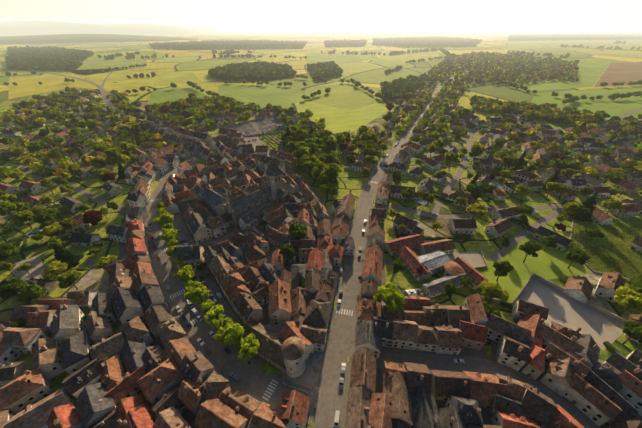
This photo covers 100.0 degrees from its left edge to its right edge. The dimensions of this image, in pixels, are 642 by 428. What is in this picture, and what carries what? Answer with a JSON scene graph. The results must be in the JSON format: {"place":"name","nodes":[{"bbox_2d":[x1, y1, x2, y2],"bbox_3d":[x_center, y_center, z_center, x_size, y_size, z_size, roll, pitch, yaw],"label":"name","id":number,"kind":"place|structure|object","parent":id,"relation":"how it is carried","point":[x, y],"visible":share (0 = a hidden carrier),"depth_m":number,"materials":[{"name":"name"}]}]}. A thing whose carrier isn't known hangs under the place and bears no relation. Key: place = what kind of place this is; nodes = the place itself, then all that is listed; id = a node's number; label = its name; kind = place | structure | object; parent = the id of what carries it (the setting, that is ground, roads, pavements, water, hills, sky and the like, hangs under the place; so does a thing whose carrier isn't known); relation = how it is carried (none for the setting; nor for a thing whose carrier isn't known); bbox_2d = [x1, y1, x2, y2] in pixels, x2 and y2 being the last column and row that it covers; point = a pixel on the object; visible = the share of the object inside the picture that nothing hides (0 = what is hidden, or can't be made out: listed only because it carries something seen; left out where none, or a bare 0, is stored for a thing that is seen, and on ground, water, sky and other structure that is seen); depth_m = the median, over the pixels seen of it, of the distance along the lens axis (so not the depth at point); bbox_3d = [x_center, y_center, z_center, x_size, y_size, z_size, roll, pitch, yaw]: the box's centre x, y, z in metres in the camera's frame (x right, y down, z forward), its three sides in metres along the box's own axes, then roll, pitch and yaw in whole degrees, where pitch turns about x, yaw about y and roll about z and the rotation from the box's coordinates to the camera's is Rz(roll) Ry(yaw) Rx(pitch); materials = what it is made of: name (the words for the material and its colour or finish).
{"place":"outdoors","nodes":[
{"label":"outdoors","id":0,"kind":"place"},
{"bbox_2d":[0,34,197,43],"bbox_3d":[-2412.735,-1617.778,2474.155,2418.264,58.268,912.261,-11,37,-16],"label":"hill","id":1,"kind":"structure","parent":0,"point":[64,38],"depth_m":2318.23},
{"bbox_2d":[0,20,218,35],"bbox_3d":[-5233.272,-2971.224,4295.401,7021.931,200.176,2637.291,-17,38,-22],"label":"hill","id":2,"kind":"structure","parent":0,"point":[25,27],"depth_m":4175.23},
{"bbox_2d":[0,18,225,29],"bbox_3d":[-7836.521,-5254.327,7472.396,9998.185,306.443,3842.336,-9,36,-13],"label":"hill","id":3,"kind":"structure","parent":0,"point":[105,21],"depth_m":7325.40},
{"bbox_2d":[153,213,173,225],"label":"tree","id":4,"kind":"object","parent":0,"point":[163,219],"visible":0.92,"depth_m":184.32,"materials":[{"name":"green plant"}]},
{"bbox_2d":[160,229,176,241],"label":"tree","id":5,"kind":"object","parent":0,"point":[166,235],"visible":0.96,"depth_m":173.62,"materials":[{"name":"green plant"}]},
{"bbox_2d":[177,264,194,282],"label":"tree","id":6,"kind":"object","parent":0,"point":[185,273],"visible":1,"depth_m":142.98,"materials":[{"name":"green plant"}]},
{"bbox_2d":[184,285,209,302],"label":"tree","id":7,"kind":"object","parent":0,"point":[199,293],"visible":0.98,"depth_m":133.55,"materials":[{"name":"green plant"}]},
{"bbox_2d":[204,305,223,327],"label":"tree","id":8,"kind":"object","parent":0,"point":[214,316],"visible":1,"depth_m":124.50,"materials":[{"name":"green plant"}]},
{"bbox_2d":[215,317,233,344],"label":"tree","id":9,"kind":"object","parent":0,"point":[220,334],"visible":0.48,"depth_m":119.65,"materials":[{"name":"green plant"}]},
{"bbox_2d":[223,323,244,347],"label":"tree","id":10,"kind":"object","parent":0,"point":[234,333],"visible":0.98,"depth_m":115.02,"materials":[{"name":"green plant"}]},
{"bbox_2d":[226,117,284,134],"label":"cemetery","id":11,"kind":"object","parent":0,"point":[255,125],"depth_m":390.70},
{"bbox_2d":[219,115,285,136],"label":"gravestones","id":12,"kind":"object","parent":11,"relation":"on","point":[242,128],"visible":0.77,"depth_m":386.81,"materials":[{"name":"stone"}]},
{"bbox_2d":[0,64,641,427],"bbox_3d":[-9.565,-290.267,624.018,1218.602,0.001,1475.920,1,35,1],"label":"town ground","id":13,"kind":"structure","parent":0,"point":[351,181],"depth_m":218.15,"materials":[{"name":"plant"}]},
{"bbox_2d":[0,261,15,276],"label":"tree","id":14,"kind":"object","parent":13,"relation":"on","point":[5,266],"visible":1,"depth_m":152.12,"materials":[{"name":"green plant"}]},
{"bbox_2d":[0,200,16,220],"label":"tree","id":15,"kind":"object","parent":13,"relation":"on","point":[7,207],"visible":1,"depth_m":194.05,"materials":[{"name":"green plant"}]},
{"bbox_2d":[0,194,16,202],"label":"tree","id":16,"kind":"object","parent":13,"relation":"on","point":[9,198],"visible":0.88,"depth_m":211.31,"materials":[{"name":"green plant"}]},
{"bbox_2d":[0,243,18,264],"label":"tree","id":17,"kind":"object","parent":13,"relation":"on","point":[7,249],"visible":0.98,"depth_m":157.76,"materials":[{"name":"green plant"}]},
{"bbox_2d":[0,277,28,299],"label":"tree","id":18,"kind":"object","parent":13,"relation":"on","point":[9,287],"visible":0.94,"depth_m":136.46,"materials":[{"name":"green plant"}]},
{"bbox_2d":[10,318,25,327],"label":"tree","id":19,"kind":"object","parent":13,"relation":"on","point":[20,322],"visible":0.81,"depth_m":124.23,"materials":[{"name":"green plant"}]},
{"bbox_2d":[13,209,34,229],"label":"tree","id":20,"kind":"object","parent":13,"relation":"on","point":[22,217],"visible":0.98,"depth_m":186.12,"materials":[{"name":"green plant"}]},
{"bbox_2d":[12,255,44,278],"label":"yard gravel","id":21,"kind":"structure","parent":13,"relation":"on","point":[36,269],"depth_m":161.82,"materials":[{"name":"gravel"}]},
{"bbox_2d":[15,283,46,303],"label":"tree","id":22,"kind":"object","parent":13,"relation":"on","point":[31,292],"visible":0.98,"depth_m":132.91,"materials":[{"name":"green plant"}]},
{"bbox_2d":[31,231,43,242],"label":"tree","id":23,"kind":"object","parent":13,"relation":"on","point":[38,235],"visible":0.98,"depth_m":177.28,"materials":[{"name":"green plant"}]},
{"bbox_2d":[32,207,57,223],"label":"tree","id":24,"kind":"object","parent":13,"relation":"on","point":[41,215],"visible":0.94,"depth_m":186.51,"materials":[{"name":"green plant"}]},
{"bbox_2d":[39,195,53,204],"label":"tree","id":25,"kind":"object","parent":13,"relation":"on","point":[46,199],"visible":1,"depth_m":208.11,"materials":[{"name":"green plant"}]},
{"bbox_2d":[42,222,63,239],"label":"tree","id":26,"kind":"object","parent":13,"relation":"on","point":[53,230],"visible":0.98,"depth_m":173.22,"materials":[{"name":"green plant"}]},
{"bbox_2d":[42,260,67,279],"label":"tree","id":27,"kind":"object","parent":13,"relation":"on","point":[54,268],"visible":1,"depth_m":148.79,"materials":[{"name":"green plant"}]},
{"bbox_2d":[58,184,73,196],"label":"tree","id":28,"kind":"object","parent":13,"relation":"on","point":[68,188],"visible":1,"depth_m":223.93,"materials":[{"name":"green plant"}]},
{"bbox_2d":[59,218,75,230],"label":"tree","id":29,"kind":"object","parent":13,"relation":"on","point":[66,223],"visible":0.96,"depth_m":181.23,"materials":[{"name":"green plant"}]},
{"bbox_2d":[51,243,84,270],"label":"tree","id":30,"kind":"object","parent":13,"relation":"on","point":[65,255],"visible":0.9,"depth_m":159.96,"materials":[{"name":"green plant"}]},
{"bbox_2d":[56,269,81,289],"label":"tree","id":31,"kind":"object","parent":13,"relation":"on","point":[66,279],"visible":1,"depth_m":143.40,"materials":[{"name":"green plant"}]},
{"bbox_2d":[67,163,82,180],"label":"tree","id":32,"kind":"object","parent":13,"relation":"on","point":[73,169],"visible":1,"depth_m":243.22,"materials":[{"name":"green plant"}]},
{"bbox_2d":[82,210,102,229],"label":"tree","id":33,"kind":"object","parent":13,"relation":"on","point":[93,218],"visible":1,"depth_m":184.88,"materials":[{"name":"red plant"}]},
{"bbox_2d":[90,156,107,167],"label":"tree","id":34,"kind":"object","parent":13,"relation":"on","point":[98,161],"visible":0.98,"depth_m":254.86,"materials":[{"name":"green plant"}]},
{"bbox_2d":[95,168,110,178],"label":"tree","id":35,"kind":"object","parent":13,"relation":"on","point":[100,173],"visible":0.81,"depth_m":240.65,"materials":[{"name":"green plant"}]},
{"bbox_2d":[94,255,117,269],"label":"tree","id":36,"kind":"object","parent":13,"relation":"on","point":[103,262],"visible":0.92,"depth_m":153.98,"materials":[{"name":"green plant"}]},
{"bbox_2d":[104,147,120,165],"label":"tree","id":37,"kind":"object","parent":13,"relation":"on","point":[111,153],"visible":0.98,"depth_m":267.42,"materials":[{"name":"green plant"}]},
{"bbox_2d":[119,207,263,427],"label":"old town paving","id":38,"kind":"structure","parent":13,"relation":"on","point":[188,415],"depth_m":128.22,"materials":[{"name":"stone"}]},
{"bbox_2d":[184,279,200,293],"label":"tree","id":39,"kind":"object","parent":13,"relation":"on","point":[190,285],"visible":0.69,"depth_m":139.85,"materials":[{"name":"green plant"}]},
{"bbox_2d":[199,299,215,314],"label":"tree","id":40,"kind":"object","parent":13,"relation":"on","point":[206,305],"visible":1,"depth_m":131.08,"materials":[{"name":"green plant"}]},
{"bbox_2d":[238,333,259,360],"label":"tree","id":41,"kind":"object","parent":13,"relation":"on","point":[250,344],"visible":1,"depth_m":111.05,"materials":[{"name":"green plant"}]},
{"bbox_2d":[243,136,262,153],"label":"paved square","id":42,"kind":"structure","parent":13,"relation":"on","point":[258,141],"depth_m":340.21,"materials":[{"name":"stone"}]},
{"bbox_2d":[173,165,334,325],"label":"old town paving","id":43,"kind":"structure","parent":13,"relation":"on","point":[244,262],"depth_m":168.75,"materials":[{"name":"stone"}]},
{"bbox_2d":[192,184,231,216],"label":"building","id":44,"kind":"structure","parent":43,"relation":"on","point":[215,201],"depth_m":206.48,"materials":[{"name":"tile"}]},
{"bbox_2d":[224,159,293,227],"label":"church","id":45,"kind":"structure","parent":43,"relation":"on","point":[274,187],"depth_m":202.67,"materials":[{"name":"stone"}]},
{"bbox_2d":[258,128,284,149],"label":"orchard trees","id":46,"kind":"object","parent":13,"relation":"on","point":[272,133],"visible":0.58,"depth_m":346.54,"materials":[{"name":"green plant"}]},
{"bbox_2d":[242,279,307,372],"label":"tower houses","id":47,"kind":"structure","parent":13,"relation":"on","point":[280,313],"depth_m":125.23,"materials":[{"name":"tile"}]},
{"bbox_2d":[279,243,296,264],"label":"tree","id":48,"kind":"object","parent":13,"relation":"on","point":[287,251],"visible":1,"depth_m":156.74,"materials":[{"name":"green plant"}]},
{"bbox_2d":[288,224,306,239],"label":"tree","id":49,"kind":"object","parent":13,"relation":"on","point":[297,231],"visible":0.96,"depth_m":171.89,"materials":[{"name":"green plant"}]},
{"bbox_2d":[283,358,316,388],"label":"tower yard gravel","id":50,"kind":"structure","parent":13,"relation":"on","point":[307,378],"depth_m":112.18,"materials":[{"name":"gravel"}]},
{"bbox_2d":[281,337,305,377],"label":"round tower","id":51,"kind":"structure","parent":50,"relation":"on","point":[293,350],"depth_m":106.89,"materials":[{"name":"stone"}]},
{"bbox_2d":[12,69,591,427],"bbox_3d":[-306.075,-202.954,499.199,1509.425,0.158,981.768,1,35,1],"label":"pavements","id":52,"kind":"structure","parent":13,"relation":"on","point":[347,377],"depth_m":121.02,"materials":[{"name":"stone"}]},
{"bbox_2d":[302,160,312,177],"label":"tree","id":53,"kind":"object","parent":13,"relation":"on","point":[307,165],"visible":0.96,"depth_m":249.87,"materials":[{"name":"green plant"}]},
{"bbox_2d":[1,176,618,353],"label":"garden hedges","id":54,"kind":"object","parent":13,"relation":"on","point":[610,346],"visible":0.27,"depth_m":183.66,"materials":[{"name":"green plant"}]},
{"bbox_2d":[0,115,641,427],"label":"town houses","id":55,"kind":"structure","parent":13,"relation":"on","point":[124,369],"depth_m":117.61,"materials":[{"name":"tile"}]},
{"bbox_2d":[0,53,641,343],"bbox_3d":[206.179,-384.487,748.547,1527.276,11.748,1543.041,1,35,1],"label":"suburb houses","id":56,"kind":"structure","parent":13,"relation":"on","point":[580,289],"depth_m":268.09,"materials":[{"name":"tile"}]},
{"bbox_2d":[25,138,617,236],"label":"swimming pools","id":57,"kind":"structure","parent":13,"relation":"on","point":[414,201],"depth_m":221.64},
{"bbox_2d":[28,138,619,234],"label":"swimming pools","id":58,"kind":"structure","parent":57,"relation":"on","point":[417,200],"depth_m":224.14,"materials":[{"name":"teal"}]},
{"bbox_2d":[316,170,329,181],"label":"tree","id":59,"kind":"object","parent":13,"relation":"on","point":[323,176],"visible":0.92,"depth_m":233.67,"materials":[{"name":"green plant"}]},
{"bbox_2d":[326,165,338,176],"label":"tree","id":60,"kind":"object","parent":13,"relation":"on","point":[332,170],"visible":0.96,"depth_m":234.65,"materials":[{"name":"green plant"}]},
{"bbox_2d":[119,109,589,407],"bbox_3d":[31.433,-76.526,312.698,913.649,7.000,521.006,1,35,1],"label":"street lamps","id":61,"kind":"object","parent":13,"relation":"on","point":[344,256],"visible":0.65,"depth_m":155.69,"materials":[{"name":"metal"}]},
{"bbox_2d":[372,282,405,312],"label":"tree","id":62,"kind":"object","parent":13,"relation":"on","point":[391,296],"visible":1,"depth_m":127.57,"materials":[{"name":"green plant"}]},
{"bbox_2d":[393,259,405,272],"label":"tree","id":63,"kind":"object","parent":13,"relation":"on","point":[399,264],"visible":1,"depth_m":154.78,"materials":[{"name":"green plant"}]},
{"bbox_2d":[401,188,413,202],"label":"tree","id":64,"kind":"object","parent":13,"relation":"on","point":[408,193],"visible":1,"depth_m":214.89,"materials":[{"name":"green plant"}]},
{"bbox_2d":[344,357,491,427],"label":"old town paving","id":65,"kind":"structure","parent":13,"relation":"on","point":[486,418],"depth_m":105.31,"materials":[{"name":"stone"}]},
{"bbox_2d":[349,224,487,362],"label":"old town paving","id":66,"kind":"structure","parent":13,"relation":"on","point":[470,352],"depth_m":121.89,"materials":[{"name":"stone"}]},
{"bbox_2d":[384,234,489,297],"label":"school","id":67,"kind":"object","parent":13,"relation":"on","point":[433,258],"visible":0.96,"depth_m":159.21,"materials":[{"name":"tile"}]},
{"bbox_2d":[444,152,458,169],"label":"tree","id":68,"kind":"object","parent":13,"relation":"on","point":[451,156],"visible":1,"depth_m":264.34,"materials":[{"name":"green plant"}]},
{"bbox_2d":[282,220,628,393],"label":"stone walls","id":69,"kind":"structure","parent":13,"relation":"on","point":[589,303],"depth_m":142.30,"materials":[{"name":"stone"}]},
{"bbox_2d":[466,184,482,193],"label":"tree","id":70,"kind":"object","parent":13,"relation":"on","point":[472,188],"visible":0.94,"depth_m":219.97,"materials":[{"name":"green plant"}]},
{"bbox_2d":[470,143,484,156],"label":"tree","id":71,"kind":"object","parent":13,"relation":"on","point":[478,147],"visible":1,"depth_m":288.31,"materials":[{"name":"green plant"}]},
{"bbox_2d":[466,203,488,218],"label":"tree","id":72,"kind":"object","parent":13,"relation":"on","point":[479,210],"visible":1,"depth_m":192.15,"materials":[{"name":"green plant"}]},
{"bbox_2d":[479,183,496,196],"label":"tree","id":73,"kind":"object","parent":13,"relation":"on","point":[485,187],"visible":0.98,"depth_m":222.37,"materials":[{"name":"green plant"}]},
{"bbox_2d":[500,155,516,169],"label":"tree","id":74,"kind":"object","parent":13,"relation":"on","point":[510,160],"visible":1,"depth_m":258.80,"materials":[{"name":"green plant"}]},
{"bbox_2d":[511,148,526,170],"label":"tree","id":75,"kind":"object","parent":13,"relation":"on","point":[520,162],"visible":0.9,"depth_m":262.78,"materials":[{"name":"green plant"}]},
{"bbox_2d":[515,184,533,198],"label":"tree","id":76,"kind":"object","parent":13,"relation":"on","point":[521,189],"visible":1,"depth_m":220.09,"materials":[{"name":"green plant"}]},
{"bbox_2d":[518,203,534,213],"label":"tree","id":77,"kind":"object","parent":13,"relation":"on","point":[524,208],"visible":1,"depth_m":199.82,"materials":[{"name":"green plant"}]},
{"bbox_2d":[541,235,557,250],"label":"tree","id":78,"kind":"object","parent":13,"relation":"on","point":[550,241],"visible":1,"depth_m":167.98,"materials":[{"name":"green plant"}]},
{"bbox_2d":[543,168,560,189],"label":"tree","id":79,"kind":"object","parent":13,"relation":"on","point":[553,177],"visible":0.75,"depth_m":234.78,"materials":[{"name":"green plant"}]},
{"bbox_2d":[546,182,560,196],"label":"tree","id":80,"kind":"object","parent":13,"relation":"on","point":[550,186],"visible":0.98,"depth_m":223.40,"materials":[{"name":"green plant"}]},
{"bbox_2d":[490,319,641,427],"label":"old town paving","id":81,"kind":"structure","parent":13,"relation":"on","point":[586,418],"depth_m":105.88,"materials":[{"name":"stone"}]},
{"bbox_2d":[512,277,623,349],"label":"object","id":82,"kind":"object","parent":13,"relation":"on","point":[567,311],"visible":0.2,"depth_m":137.11,"materials":[{"name":"concrete"}]},
{"bbox_2d":[561,168,577,179],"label":"tree","id":83,"kind":"object","parent":13,"relation":"on","point":[567,172],"visible":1,"depth_m":245.48,"materials":[{"name":"green plant"}]},
{"bbox_2d":[561,202,579,216],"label":"tree","id":84,"kind":"object","parent":13,"relation":"on","point":[571,208],"visible":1,"depth_m":193.66,"materials":[{"name":"green plant"}]},
{"bbox_2d":[571,203,591,220],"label":"tree","id":85,"kind":"object","parent":13,"relation":"on","point":[581,209],"visible":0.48,"depth_m":193.41,"materials":[{"name":"green plant"}]},
{"bbox_2d":[568,192,597,221],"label":"tree","id":86,"kind":"object","parent":13,"relation":"on","point":[589,202],"visible":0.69,"depth_m":197.49,"materials":[{"name":"green plant"}]},
{"bbox_2d":[578,187,593,199],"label":"tree","id":87,"kind":"object","parent":13,"relation":"on","point":[586,191],"visible":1,"depth_m":220.71,"materials":[{"name":"green plant"}]},
{"bbox_2d":[601,199,622,213],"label":"tree","id":88,"kind":"object","parent":13,"relation":"on","point":[613,203],"visible":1,"depth_m":202.68,"materials":[{"name":"green plant"}]},
{"bbox_2d":[613,286,641,315],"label":"tree","id":89,"kind":"object","parent":13,"relation":"on","point":[627,298],"visible":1,"depth_m":129.68,"materials":[{"name":"green plant"}]},
{"bbox_2d":[622,320,641,344],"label":"tree","id":90,"kind":"object","parent":13,"relation":"on","point":[631,329],"visible":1,"depth_m":117.90,"materials":[{"name":"green plant"}]},
{"bbox_2d":[0,26,641,136],"bbox_3d":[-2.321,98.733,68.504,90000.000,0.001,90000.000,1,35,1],"label":"ground","id":91,"kind":"structure","parent":0,"point":[200,63],"depth_m":1312.70,"materials":[{"name":"plant"}]},
{"bbox_2d":[0,54,641,197],"bbox_3d":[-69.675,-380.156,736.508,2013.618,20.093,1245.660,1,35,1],"label":"trees","id":92,"kind":"object","parent":91,"relation":"on","point":[404,88],"visible":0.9,"depth_m":426.80,"materials":[{"name":"green plant"}]},
{"bbox_2d":[5,33,641,77],"bbox_3d":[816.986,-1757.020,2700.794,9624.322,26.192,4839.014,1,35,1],"label":"fields","id":93,"kind":"structure","parent":91,"relation":"on","point":[26,54],"depth_m":1693.66,"materials":[{"name":"green plant"}]},
{"bbox_2d":[8,40,641,131],"bbox_3d":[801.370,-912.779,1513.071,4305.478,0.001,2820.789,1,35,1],"label":"field patches","id":94,"kind":"object","parent":91,"relation":"on","point":[354,97],"visible":0.73,"depth_m":668.51,"materials":[{"name":"plant"}]},
{"bbox_2d":[0,0,641,25],"label":"sky","id":95,"kind":"structure","parent":0,"point":[196,12],"materials":[{"name":"white"}]},
{"bbox_2d":[6,58,641,427],"bbox_3d":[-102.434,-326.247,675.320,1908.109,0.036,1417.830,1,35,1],"label":"roads","id":96,"kind":"structure","parent":0,"point":[328,404],"depth_m":144.61,"materials":[{"name":"asphalt"}]},
{"bbox_2d":[151,112,423,400],"bbox_3d":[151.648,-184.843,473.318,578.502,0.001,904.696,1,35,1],"label":"road markings","id":97,"kind":"object","parent":96,"relation":"on","point":[197,321],"visible":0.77,"depth_m":137.04,"materials":[{"name":"paint"}]},
{"bbox_2d":[443,282,456,296],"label":"tree","id":98,"kind":"object","parent":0,"point":[449,287],"visible":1,"depth_m":138.93,"materials":[{"name":"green plant"}]},
{"bbox_2d":[446,251,485,266],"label":"playground gravel","id":99,"kind":"structure","parent":0,"point":[473,258],"depth_m":170.19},
{"bbox_2d":[460,275,473,286],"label":"tree","id":100,"kind":"object","parent":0,"point":[465,280],"visible":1,"depth_m":146.51,"materials":[{"name":"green plant"}]},
{"bbox_2d":[480,302,500,318],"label":"tree","id":101,"kind":"object","parent":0,"point":[489,309],"visible":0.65,"depth_m":125.49,"materials":[{"name":"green plant"}]},
{"bbox_2d":[479,281,509,303],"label":"tree","id":102,"kind":"object","parent":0,"point":[491,290],"visible":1,"depth_m":134.50,"materials":[{"name":"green plant"}]},
{"bbox_2d":[499,234,509,249],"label":"tree","id":103,"kind":"object","parent":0,"point":[504,240],"visible":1,"depth_m":169.46,"materials":[{"name":"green plant"}]},
{"bbox_2d":[483,237,590,302],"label":"meadow lawn","id":104,"kind":"structure","parent":0,"point":[550,263],"depth_m":163.16,"materials":[{"name":"green plant"}]},
{"bbox_2d":[493,260,513,280],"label":"tree","id":105,"kind":"object","parent":104,"relation":"on","point":[503,268],"visible":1,"depth_m":148.13,"materials":[{"name":"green plant"}]},
{"bbox_2d":[518,241,542,262],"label":"tree","id":106,"kind":"object","parent":104,"relation":"on","point":[530,247],"visible":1,"depth_m":159.28,"materials":[{"name":"green plant"}]},
{"bbox_2d":[564,247,590,267],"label":"tree","id":107,"kind":"object","parent":104,"relation":"on","point":[578,255],"visible":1,"depth_m":154.17,"materials":[{"name":"green plant"}]},
{"bbox_2d":[570,218,641,278],"bbox_3d":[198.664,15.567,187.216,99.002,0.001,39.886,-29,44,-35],"label":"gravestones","id":108,"kind":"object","parent":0,"point":[607,248],"depth_m":180.29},
{"bbox_2d":[585,228,605,240],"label":"tree","id":109,"kind":"object","parent":108,"relation":"on","point":[591,232],"visible":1,"depth_m":176.11,"materials":[{"name":"green plant"}]},
{"bbox_2d":[568,217,641,278],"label":"vineyard vine rows","id":110,"kind":"object","parent":108,"relation":"on","point":[603,255],"visible":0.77,"depth_m":178.40,"materials":[{"name":"plant"}]},
{"bbox_2d":[626,274,641,293],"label":"tree","id":111,"kind":"object","parent":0,"point":[635,284],"visible":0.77,"depth_m":136.17,"materials":[{"name":"green plant"}]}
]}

